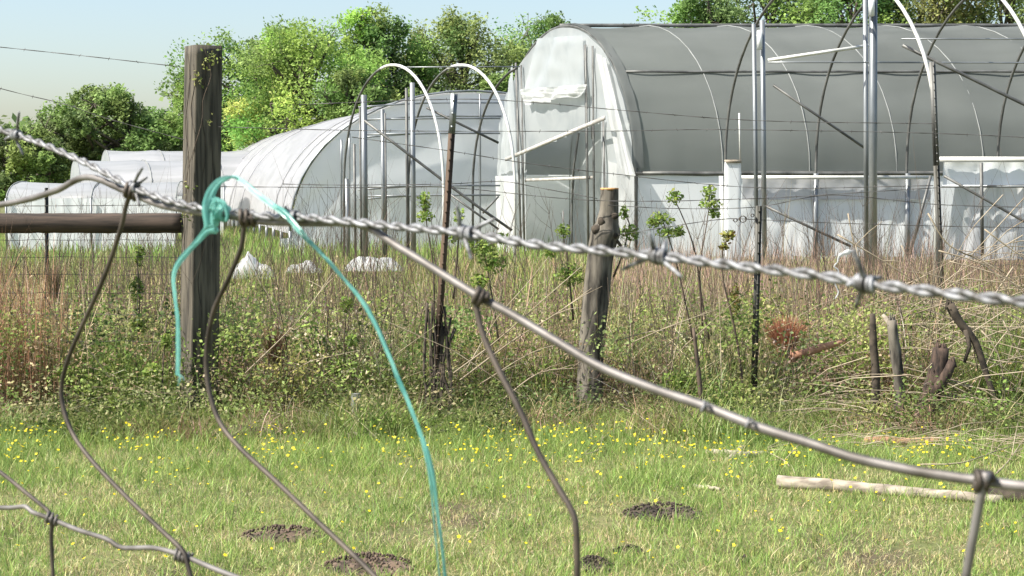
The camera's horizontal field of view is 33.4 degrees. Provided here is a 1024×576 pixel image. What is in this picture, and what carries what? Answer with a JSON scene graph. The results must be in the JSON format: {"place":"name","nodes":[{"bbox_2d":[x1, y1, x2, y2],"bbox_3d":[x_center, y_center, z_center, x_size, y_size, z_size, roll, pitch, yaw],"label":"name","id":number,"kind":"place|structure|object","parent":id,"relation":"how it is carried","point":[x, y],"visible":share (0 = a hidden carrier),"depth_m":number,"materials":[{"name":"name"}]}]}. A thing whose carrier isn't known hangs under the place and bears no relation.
{"place":"outdoors","nodes":[
{"label":"outdoors","id":0,"kind":"place"},
{"bbox_2d":[0,224,1016,269],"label":"grass","id":1,"kind":"structure","parent":0,"point":[235,240],"depth_m":28.34,"materials":[{"name":"plant"}]},
{"bbox_2d":[0,206,1023,575],"bbox_3d":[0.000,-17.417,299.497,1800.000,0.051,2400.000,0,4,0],"label":"ground","id":2,"kind":"structure","parent":0,"point":[602,518],"depth_m":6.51,"materials":[{"name":"plant"}]},
{"bbox_2d":[0,121,78,201],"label":"oak tree","id":3,"kind":"object","parent":2,"relation":"on","point":[37,165],"visible":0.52,"depth_m":58.98,"materials":[{"name":"green plant"}]},
{"bbox_2d":[44,188,48,315],"bbox_3d":[-3.765,-0.187,13.797,0.042,1.245,0.041,0,4,0],"label":"fence stake","id":4,"kind":"object","parent":2,"relation":"on","point":[46,211],"visible":0.25,"depth_m":13.78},
{"bbox_2d":[0,206,105,412],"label":"red broom grass","id":5,"kind":"structure","parent":2,"relation":"on","point":[19,322],"depth_m":9.40,"materials":[{"name":"plant"}]},
{"bbox_2d":[27,115,97,182],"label":"oak tree","id":6,"kind":"object","parent":2,"relation":"on","point":[66,131],"visible":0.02,"depth_m":68.90,"materials":[{"name":"green plant"}]},
{"bbox_2d":[52,365,125,415],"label":"sapling","id":7,"kind":"object","parent":2,"relation":"on","point":[59,371],"visible":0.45,"depth_m":9.24,"materials":[{"name":"green plant"}]},
{"bbox_2d":[0,238,180,392],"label":"woven fence","id":8,"kind":"object","parent":2,"relation":"on","point":[67,274],"visible":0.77,"depth_m":9.47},
{"bbox_2d":[5,181,182,252],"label":"white tunnel","id":9,"kind":"structure","parent":2,"relation":"on","point":[33,188],"depth_m":31.00,"materials":[{"name":"plastic"}]},
{"bbox_2d":[19,82,179,174],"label":"oak tree","id":10,"kind":"object","parent":2,"relation":"on","point":[82,139],"visible":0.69,"depth_m":61.00,"materials":[{"name":"green plant"}]},
{"bbox_2d":[70,159,224,234],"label":"white tunnel","id":11,"kind":"structure","parent":2,"relation":"on","point":[153,171],"depth_m":40.47,"materials":[{"name":"plastic"}]},
{"bbox_2d":[0,91,295,204],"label":"wood","id":12,"kind":"object","parent":2,"relation":"on","point":[26,119],"depth_m":88.56,"materials":[{"name":"green plant"}]},
{"bbox_2d":[116,106,182,150],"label":"oak tree","id":13,"kind":"object","parent":2,"relation":"on","point":[160,115],"visible":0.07,"depth_m":65.35,"materials":[{"name":"green plant"}]},
{"bbox_2d":[142,320,212,418],"bbox_3d":[-1.774,0.459,9.214,0.455,0.578,0.153,0,4,0],"label":"sapling","id":14,"kind":"object","parent":2,"relation":"on","point":[166,342],"visible":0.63,"depth_m":9.19,"materials":[{"name":"green plant"}]},
{"bbox_2d":[101,150,261,225],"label":"white tunnel","id":15,"kind":"structure","parent":2,"relation":"on","point":[231,161],"depth_m":50.86,"materials":[{"name":"plastic"}]},
{"bbox_2d":[179,45,221,418],"bbox_3d":[-1.705,-0.281,9.339,0.205,2.080,0.194,-2,4,-34],"label":"wooden post","id":16,"kind":"object","parent":2,"relation":"on","point":[204,172],"visible":0.81,"depth_m":9.27,"materials":[{"name":"wood"}]},
{"bbox_2d":[0,47,179,66],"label":"barbed strand","id":17,"kind":"object","parent":16,"relation":"attached to","point":[91,56],"visible":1,"depth_m":9.21},
{"bbox_2d":[0,213,181,233],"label":"wooden rail","id":18,"kind":"object","parent":16,"relation":"attached to","point":[108,223],"visible":0.96,"depth_m":9.33,"materials":[{"name":"wood"}]},
{"bbox_2d":[0,88,183,139],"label":"barbed strand","id":19,"kind":"object","parent":16,"relation":"attached to","point":[91,113],"visible":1,"depth_m":9.23},
{"bbox_2d":[180,42,224,221],"bbox_3d":[-1.667,-0.827,9.185,0.256,0.993,0.065,0,4,0],"label":"post vine","id":20,"kind":"object","parent":16,"relation":"attached to","point":[187,186],"visible":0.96,"depth_m":9.18,"materials":[{"name":"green plant"}]},
{"bbox_2d":[153,25,296,151],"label":"sparse tree","id":21,"kind":"object","parent":2,"relation":"on","point":[178,85],"visible":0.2,"depth_m":63.18,"materials":[{"name":"green plant"}]},
{"bbox_2d":[233,251,273,278],"bbox_3d":[-3.186,-0.289,21.023,0.551,0.329,0.331,0,4,0],"label":"plastic sheet","id":22,"kind":"object","parent":2,"relation":"on","point":[244,262],"visible":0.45,"depth_m":20.90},
{"bbox_2d":[240,23,321,135],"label":"sparse tree","id":23,"kind":"object","parent":2,"relation":"on","point":[249,47],"visible":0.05,"depth_m":67.47,"materials":[{"name":"green plant"}]},
{"bbox_2d":[237,524,327,543],"bbox_3d":[-0.842,0.893,6.240,0.349,0.056,0.260,0,4,0],"label":"soil mound","id":24,"kind":"object","parent":2,"relation":"on","point":[279,532],"visible":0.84,"depth_m":6.21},
{"bbox_2d":[221,14,404,203],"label":"lime tree","id":25,"kind":"object","parent":2,"relation":"on","point":[278,96],"visible":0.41,"depth_m":56.89,"materials":[{"name":"green plant"}]},
{"bbox_2d":[328,296,360,401],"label":"sapling","id":26,"kind":"object","parent":2,"relation":"on","point":[347,302],"visible":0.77,"depth_m":9.53,"materials":[{"name":"green plant"}]},
{"bbox_2d":[308,64,394,167],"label":"green tree","id":27,"kind":"object","parent":2,"relation":"on","point":[349,83],"visible":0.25,"depth_m":55.30,"materials":[{"name":"green plant"}]},
{"bbox_2d":[321,551,416,575],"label":"soil mound","id":28,"kind":"object","parent":2,"relation":"on","point":[392,562],"visible":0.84,"depth_m":5.70,"materials":[{"name":"soil"}]},
{"bbox_2d":[345,256,401,270],"bbox_3d":[-1.789,-0.318,22.023,0.756,0.181,0.454,0,4,0],"label":"plastic sheet","id":29,"kind":"object","parent":2,"relation":"on","point":[377,259],"visible":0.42,"depth_m":21.86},
{"bbox_2d":[317,1,443,108],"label":"green tree","id":30,"kind":"object","parent":2,"relation":"on","point":[374,35],"visible":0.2,"depth_m":60.09,"materials":[{"name":"green plant"}]},
{"bbox_2d":[225,90,546,251],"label":"white tunnel","id":31,"kind":"structure","parent":2,"relation":"on","point":[296,152],"depth_m":31.82,"materials":[{"name":"plastic"}]},
{"bbox_2d":[388,84,440,101],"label":"olive tree","id":32,"kind":"object","parent":2,"relation":"on","point":[393,95],"visible":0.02,"depth_m":56.56,"materials":[{"name":"green plant"}]},
{"bbox_2d":[343,64,519,273],"bbox_3d":[-1.230,-1.740,24.688,2.689,2.992,2.540,0,4,0],"label":"hoop frame","id":33,"kind":"object","parent":2,"relation":"on","point":[363,164],"visible":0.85,"depth_m":24.44,"materials":[{"name":"metal"}]},
{"bbox_2d":[430,94,457,406],"bbox_3d":[-0.372,-0.155,9.240,0.159,1.786,0.041,0,4,0],"label":"fence stake","id":34,"kind":"object","parent":2,"relation":"on","point":[448,187],"visible":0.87,"depth_m":9.23,"materials":[{"name":"metal"}]},
{"bbox_2d":[423,302,456,421],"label":"dead vine","id":35,"kind":"object","parent":34,"relation":"attached to","point":[443,333],"visible":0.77,"depth_m":9.26,"materials":[{"name":"wood"}]},
{"bbox_2d":[287,180,596,198],"bbox_3d":[-0.390,-0.536,9.255,1.707,0.106,0.014,0,4,0],"label":"barbed strand","id":36,"kind":"object","parent":34,"relation":"attached to","point":[491,181],"visible":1,"depth_m":9.25},
{"bbox_2d":[300,98,932,123],"bbox_3d":[0.563,-0.957,9.228,3.433,0.147,0.017,0,4,0],"label":"barbed strand","id":37,"kind":"object","parent":34,"relation":"attached to","point":[618,110],"visible":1,"depth_m":9.23},
{"bbox_2d":[220,184,1021,202],"bbox_3d":[0.708,-0.517,9.256,4.598,0.110,0.016,0,4,0],"label":"barbed strand","id":38,"kind":"object","parent":34,"relation":"attached to","point":[626,201],"visible":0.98,"depth_m":9.26},
{"bbox_2d":[227,127,1023,138],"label":"barbed strand","id":39,"kind":"object","parent":34,"relation":"attached to","point":[567,131],"visible":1,"depth_m":9.23},
{"bbox_2d":[352,137,932,189],"bbox_3d":[0.709,-0.676,9.246,3.151,0.287,0.017,0,4,0],"label":"barbed strand","id":40,"kind":"object","parent":34,"relation":"attached to","point":[638,176],"visible":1,"depth_m":9.25},
{"bbox_2d":[387,4,530,94],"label":"olive tree","id":41,"kind":"object","parent":2,"relation":"on","point":[453,31],"visible":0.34,"depth_m":61.62,"materials":[{"name":"green plant"}]},
{"bbox_2d":[475,70,514,93],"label":"green tree","id":42,"kind":"object","parent":2,"relation":"on","point":[495,79],"visible":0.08,"depth_m":59.35,"materials":[{"name":"green plant"}]},
{"bbox_2d":[464,257,548,373],"bbox_3d":[-0.030,0.144,9.290,0.468,0.641,0.057,0,4,0],"label":"bare branch","id":43,"kind":"object","parent":2,"relation":"on","point":[497,318],"visible":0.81,"depth_m":9.27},
{"bbox_2d":[0,418,1016,557],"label":"wildflowers","id":44,"kind":"object","parent":2,"relation":"on","point":[586,502],"visible":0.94,"depth_m":7.71,"materials":[{"name":"yellow plant"}]},
{"bbox_2d":[0,419,1020,567],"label":"flower stems","id":45,"kind":"object","parent":2,"relation":"on","point":[533,465],"visible":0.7,"depth_m":7.75,"materials":[{"name":"plant"}]},
{"bbox_2d":[0,368,1022,443],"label":"edge straw","id":46,"kind":"object","parent":2,"relation":"on","point":[529,415],"visible":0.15,"depth_m":8.77,"materials":[{"name":"plant"}]},
{"bbox_2d":[0,266,1023,420],"bbox_3d":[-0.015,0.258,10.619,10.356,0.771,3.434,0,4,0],"label":"leafy undergrowth","id":47,"kind":"object","parent":2,"relation":"on","point":[231,349],"visible":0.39,"depth_m":9.58,"materials":[{"name":"green plant"}]},
{"bbox_2d":[30,258,73,298],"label":"dead plant","id":48,"kind":"object","parent":47,"relation":"on","point":[60,277],"visible":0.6,"depth_m":10.49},
{"bbox_2d":[128,245,149,371],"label":"sapling","id":49,"kind":"object","parent":47,"relation":"on","point":[133,284],"visible":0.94,"depth_m":9.51,"materials":[{"name":"green plant"}]},
{"bbox_2d":[245,273,334,373],"bbox_3d":[-1.177,0.187,9.156,0.514,0.549,0.059,0,4,5],"label":"bare branch","id":50,"kind":"object","parent":47,"relation":"on","point":[295,323],"visible":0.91,"depth_m":9.15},
{"bbox_2d":[415,191,435,326],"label":"sapling","id":51,"kind":"object","parent":47,"relation":"on","point":[424,214],"visible":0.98,"depth_m":9.49,"materials":[{"name":"green plant"}]},
{"bbox_2d":[448,208,464,298],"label":"sapling","id":52,"kind":"object","parent":47,"relation":"on","point":[452,237],"visible":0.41,"depth_m":9.50,"materials":[{"name":"green plant"}]},
{"bbox_2d":[463,231,508,340],"bbox_3d":[-0.140,-0.009,9.528,0.275,0.616,0.178,0,4,0],"label":"sapling","id":53,"kind":"object","parent":47,"relation":"on","point":[482,248],"visible":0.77,"depth_m":9.50,"materials":[{"name":"green plant"}]},
{"bbox_2d":[460,286,601,380],"bbox_3d":[0.098,0.249,9.246,0.780,0.524,0.054,0,4,3],"label":"bare branch","id":54,"kind":"object","parent":47,"relation":"on","point":[499,349],"visible":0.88,"depth_m":9.24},
{"bbox_2d":[613,205,639,276],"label":"sapling","id":55,"kind":"object","parent":47,"relation":"on","point":[625,210],"visible":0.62,"depth_m":9.49,"materials":[{"name":"green plant"}]},
{"bbox_2d":[759,313,817,357],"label":"dead bush","id":56,"kind":"object","parent":47,"relation":"on","point":[795,328],"visible":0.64,"depth_m":9.90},
{"bbox_2d":[789,338,847,361],"bbox_3d":[1.695,0.342,9.440,0.322,0.132,0.044,0,4,0],"label":"fallen log","id":57,"kind":"object","parent":47,"relation":"on","point":[829,345],"visible":0.81,"depth_m":9.42,"materials":[{"name":"brown wood"}]},
{"bbox_2d":[0,174,1023,575],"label":"field fence","id":58,"kind":"object","parent":2,"relation":"on","point":[980,482],"visible":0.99,"depth_m":0.91,"materials":[{"name":"metal"}]},
{"bbox_2d":[0,111,1023,309],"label":"barbed wire","id":59,"kind":"object","parent":58,"relation":"attached to","point":[861,282],"visible":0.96,"depth_m":0.83,"materials":[{"name":"metal"}]},
{"bbox_2d":[171,175,446,575],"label":"plastic twine","id":60,"kind":"object","parent":59,"relation":"hanging from","point":[213,206],"visible":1,"depth_m":1.01,"materials":[{"name":"plastic"}]},
{"bbox_2d":[0,183,1023,412],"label":"tall dry weeds","id":61,"kind":"object","parent":2,"relation":"on","point":[579,285],"visible":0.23,"depth_m":10.49,"materials":[{"name":"plant"}]},
{"bbox_2d":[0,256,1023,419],"bbox_3d":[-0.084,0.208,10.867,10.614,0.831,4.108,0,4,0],"label":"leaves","id":62,"kind":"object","parent":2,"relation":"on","point":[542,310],"visible":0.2,"depth_m":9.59,"materials":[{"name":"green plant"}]},
{"bbox_2d":[0,145,1023,418],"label":"dark twigs","id":63,"kind":"object","parent":2,"relation":"on","point":[436,257],"visible":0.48,"depth_m":11.20,"materials":[{"name":"plant"}]},
{"bbox_2d":[837,222,917,282],"bbox_3d":[1.982,-0.190,9.174,0.441,0.337,0.179,0,4,0],"label":"bare branch","id":64,"kind":"object","parent":63,"relation":"on","point":[871,253],"visible":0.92,"depth_m":9.25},
{"bbox_2d":[0,345,1023,448],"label":"edge weeds","id":65,"kind":"object","parent":2,"relation":"on","point":[698,428],"visible":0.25,"depth_m":8.75,"materials":[{"name":"plant"}]},
{"bbox_2d":[0,241,1023,332],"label":"field weeds","id":66,"kind":"object","parent":2,"relation":"on","point":[450,270],"visible":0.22,"depth_m":19.41,"materials":[{"name":"plant"}]},
{"bbox_2d":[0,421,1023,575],"bbox_3d":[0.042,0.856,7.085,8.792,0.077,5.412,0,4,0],"label":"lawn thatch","id":67,"kind":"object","parent":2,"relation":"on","point":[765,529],"visible":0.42,"depth_m":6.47,"materials":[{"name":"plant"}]},
{"bbox_2d":[0,223,1023,417],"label":"fallen stalks","id":68,"kind":"object","parent":2,"relation":"on","point":[674,357],"visible":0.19,"depth_m":9.73,"materials":[{"name":"plant"}]},
{"bbox_2d":[1,263,1023,416],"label":"dry weeds","id":69,"kind":"object","parent":2,"relation":"on","point":[514,379],"visible":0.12,"depth_m":9.66,"materials":[{"name":"plant"}]},
{"bbox_2d":[1,291,1023,436],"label":"bent straw","id":70,"kind":"object","parent":2,"relation":"on","point":[469,351],"visible":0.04,"depth_m":9.52,"materials":[{"name":"plant"}]},
{"bbox_2d":[250,321,293,364],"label":"dead tuft","id":71,"kind":"object","parent":70,"relation":"on","point":[273,348],"visible":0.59,"depth_m":9.62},
{"bbox_2d":[453,267,580,373],"bbox_3d":[0.026,0.171,8.906,0.674,0.565,0.145,0,4,0],"label":"bare branch","id":72,"kind":"object","parent":2,"relation":"on","point":[512,326],"visible":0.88,"depth_m":8.94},
{"bbox_2d":[491,10,570,68],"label":"green tree","id":73,"kind":"object","parent":2,"relation":"on","point":[550,21],"visible":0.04,"depth_m":65.05,"materials":[{"name":"green plant"}]},
{"bbox_2d":[544,223,583,319],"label":"sapling","id":74,"kind":"object","parent":2,"relation":"on","point":[549,253],"visible":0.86,"depth_m":9.50,"materials":[{"name":"green plant"}]},
{"bbox_2d":[580,554,614,573],"bbox_3d":[0.271,0.924,5.737,0.150,0.048,0.201,0,4,0],"label":"soil mound","id":75,"kind":"object","parent":2,"relation":"on","point":[592,558],"visible":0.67,"depth_m":5.72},
{"bbox_2d":[576,188,621,413],"bbox_3d":[0.467,0.110,9.421,0.279,1.322,0.208,0,4,0],"label":"wooden post","id":76,"kind":"object","parent":2,"relation":"on","point":[605,230],"visible":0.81,"depth_m":9.36,"materials":[{"name":"brown wood"}]},
{"bbox_2d":[619,501,707,522],"bbox_3d":[0.593,0.860,6.615,0.357,0.061,0.301,0,4,0],"label":"soil mound","id":77,"kind":"object","parent":2,"relation":"on","point":[654,510],"visible":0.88,"depth_m":6.59,"materials":[{"name":"soil"}]},
{"bbox_2d":[646,211,692,341],"bbox_3d":[0.868,-0.069,9.522,0.243,0.736,0.207,-2,4,-34],"label":"sapling","id":78,"kind":"object","parent":2,"relation":"on","point":[678,231],"visible":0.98,"depth_m":9.49,"materials":[{"name":"green plant"}]},
{"bbox_2d":[661,370,704,397],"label":"sapling","id":79,"kind":"object","parent":2,"relation":"on","point":[672,379],"visible":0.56,"depth_m":9.22,"materials":[{"name":"green plant"}]},
{"bbox_2d":[665,188,703,330],"bbox_3d":[0.962,-0.172,9.513,0.222,0.823,0.111,0,4,0],"label":"sapling","id":80,"kind":"object","parent":2,"relation":"on","point":[674,195],"visible":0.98,"depth_m":9.49,"materials":[{"name":"green plant"}]},
{"bbox_2d":[634,0,748,27],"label":"green tree","id":81,"kind":"object","parent":2,"relation":"on","point":[707,13],"visible":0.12,"depth_m":58.87,"materials":[{"name":"green plant"}]},
{"bbox_2d":[692,328,703,399],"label":"branch","id":82,"kind":"object","parent":2,"relation":"on","point":[699,378],"visible":0.81,"depth_m":9.04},
{"bbox_2d":[698,185,722,341],"bbox_3d":[1.096,-0.139,9.513,0.148,0.877,0.144,-4,5,-44],"label":"sapling","id":83,"kind":"object","parent":2,"relation":"on","point":[708,190],"visible":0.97,"depth_m":9.49,"materials":[{"name":"green plant"}]},
{"bbox_2d":[719,113,741,274],"bbox_3d":[2.836,-1.173,22.185,0.274,2.192,0.229,0,4,0],"label":"post","id":84,"kind":"object","parent":2,"relation":"on","point":[728,191],"depth_m":22.10,"materials":[{"name":"white"}]},
{"bbox_2d":[718,229,744,411],"bbox_3d":[1.192,0.188,9.229,0.167,1.016,0.082,0,4,0],"label":"sapling","id":85,"kind":"object","parent":2,"relation":"on","point":[723,247],"visible":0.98,"depth_m":9.22,"materials":[{"name":"green plant"}]},
{"bbox_2d":[751,206,761,415],"bbox_3d":[1.326,0.145,9.259,0.055,1.181,0.041,0,4,0],"label":"fence stake","id":86,"kind":"object","parent":2,"relation":"on","point":[757,255],"visible":0.75,"depth_m":9.26,"materials":[{"name":"metal"}]},
{"bbox_2d":[608,194,1010,209],"bbox_3d":[1.765,-0.464,9.259,2.489,0.088,0.015,0,4,0],"label":"barbed strand","id":87,"kind":"object","parent":86,"relation":"attached to","point":[809,197],"visible":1,"depth_m":9.26},
{"bbox_2d":[619,218,1023,234],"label":"barbed strand","id":88,"kind":"object","parent":86,"relation":"attached to","point":[1018,227],"visible":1,"depth_m":9.27},
{"bbox_2d":[495,23,1023,268],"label":"shade greenhouse","id":89,"kind":"object","parent":2,"relation":"on","point":[653,69],"visible":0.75,"depth_m":25.48,"materials":[{"name":"plastic"}]},
{"bbox_2d":[690,0,838,27],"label":"green tree","id":90,"kind":"object","parent":2,"relation":"on","point":[770,12],"visible":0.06,"depth_m":60.81,"materials":[{"name":"green plant"}]},
{"bbox_2d":[586,215,1023,323],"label":"pink weeds","id":91,"kind":"object","parent":2,"relation":"on","point":[751,275],"visible":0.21,"depth_m":18.19,"materials":[{"name":"plant"}]},
{"bbox_2d":[772,0,920,27],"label":"green tree","id":92,"kind":"object","parent":2,"relation":"on","point":[828,8],"visible":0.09,"depth_m":58.85,"materials":[{"name":"green plant"}]},
{"bbox_2d":[724,0,1023,282],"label":"hoop frame","id":93,"kind":"object","parent":2,"relation":"on","point":[984,171],"visible":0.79,"depth_m":21.85,"materials":[{"name":"metal"}]},
{"bbox_2d":[869,313,879,412],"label":"cut stem","id":94,"kind":"object","parent":2,"relation":"on","point":[874,357],"visible":0.8,"depth_m":8.97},
{"bbox_2d":[852,306,915,369],"bbox_3d":[2.165,0.394,9.941,0.389,0.586,0.212,0,4,0],"label":"sapling","id":95,"kind":"object","parent":2,"relation":"on","point":[905,321],"visible":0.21,"depth_m":9.92,"materials":[{"name":"green plant"}]},
{"bbox_2d":[746,195,1023,452],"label":"brush","id":96,"kind":"object","parent":2,"relation":"on","point":[951,379],"visible":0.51,"depth_m":9.18,"materials":[{"name":"plant"}]},
{"bbox_2d":[939,250,1023,312],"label":"bare branch","id":97,"kind":"object","parent":96,"relation":"on","point":[1002,282],"visible":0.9,"depth_m":9.19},
{"bbox_2d":[776,475,1002,504],"bbox_3d":[1.552,0.834,7.055,0.921,0.067,0.059,1,4,21],"label":"fallen log","id":98,"kind":"object","parent":2,"relation":"on","point":[804,482],"visible":0.74,"depth_m":7.07,"materials":[{"name":"brown wood"}]},
{"bbox_2d":[887,312,906,416],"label":"cut stem","id":99,"kind":"object","parent":2,"relation":"on","point":[895,352],"visible":0.91,"depth_m":8.94,"materials":[{"name":"brown plant"}]},
{"bbox_2d":[864,436,939,445],"bbox_3d":[1.919,0.755,8.411,0.367,0.049,0.045,0,4,3],"label":"fallen log","id":100,"kind":"object","parent":2,"relation":"on","point":[899,439],"visible":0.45,"depth_m":8.39,"materials":[{"name":"brown wood"}]},
{"bbox_2d":[859,0,996,27],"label":"olive tree","id":101,"kind":"object","parent":2,"relation":"on","point":[933,15],"visible":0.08,"depth_m":59.64,"materials":[{"name":"green plant"}]},
{"bbox_2d":[913,340,948,423],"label":"cut stem","id":102,"kind":"object","parent":2,"relation":"on","point":[939,357],"visible":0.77,"depth_m":8.89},
{"bbox_2d":[928,356,956,397],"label":"branch","id":103,"kind":"object","parent":102,"relation":"on","point":[949,368],"visible":0.96,"depth_m":8.86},
{"bbox_2d":[929,62,943,325],"bbox_3d":[3.168,-0.580,12.670,0.166,2.189,0.041,0,4,0],"label":"fence stake","id":104,"kind":"object","parent":2,"relation":"on","point":[935,140],"visible":0.65,"depth_m":12.66,"materials":[{"name":"metal"}]},
{"bbox_2d":[906,299,967,367],"bbox_3d":[2.505,0.317,10.021,0.388,0.503,0.195,0,4,0],"label":"sapling","id":105,"kind":"object","parent":2,"relation":"on","point":[915,311],"visible":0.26,"depth_m":10.03,"materials":[{"name":"green plant"}]},
{"bbox_2d":[918,423,1017,464],"bbox_3d":[2.192,0.718,7.920,0.910,0.138,0.140,-3,5,-44],"label":"bare branch","id":106,"kind":"object","parent":2,"relation":"on","point":[996,450],"visible":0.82,"depth_m":7.74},
{"bbox_2d":[945,299,1001,417],"bbox_3d":[2.439,0.373,8.991,0.324,0.671,0.049,0,4,0],"label":"branch","id":107,"kind":"object","parent":2,"relation":"on","point":[954,313],"visible":0.79,"depth_m":8.97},
{"bbox_2d":[963,330,971,362],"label":"branch","id":108,"kind":"object","parent":107,"relation":"attached to","point":[967,339],"visible":1,"depth_m":8.97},
{"bbox_2d":[928,213,1023,293],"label":"bare branch","id":109,"kind":"object","parent":2,"relation":"on","point":[960,251],"visible":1,"depth_m":9.01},
{"bbox_2d":[936,0,1023,23],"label":"olive tree","id":110,"kind":"object","parent":2,"relation":"on","point":[999,13],"visible":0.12,"depth_m":60.76,"materials":[{"name":"green plant"}]},
{"bbox_2d":[987,488,1023,502],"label":"fallen log","id":111,"kind":"object","parent":2,"relation":"on","point":[1008,494],"visible":0.47,"depth_m":6.92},
{"bbox_2d":[0,0,1023,177],"label":"sky","id":112,"kind":"structure","parent":0,"point":[131,30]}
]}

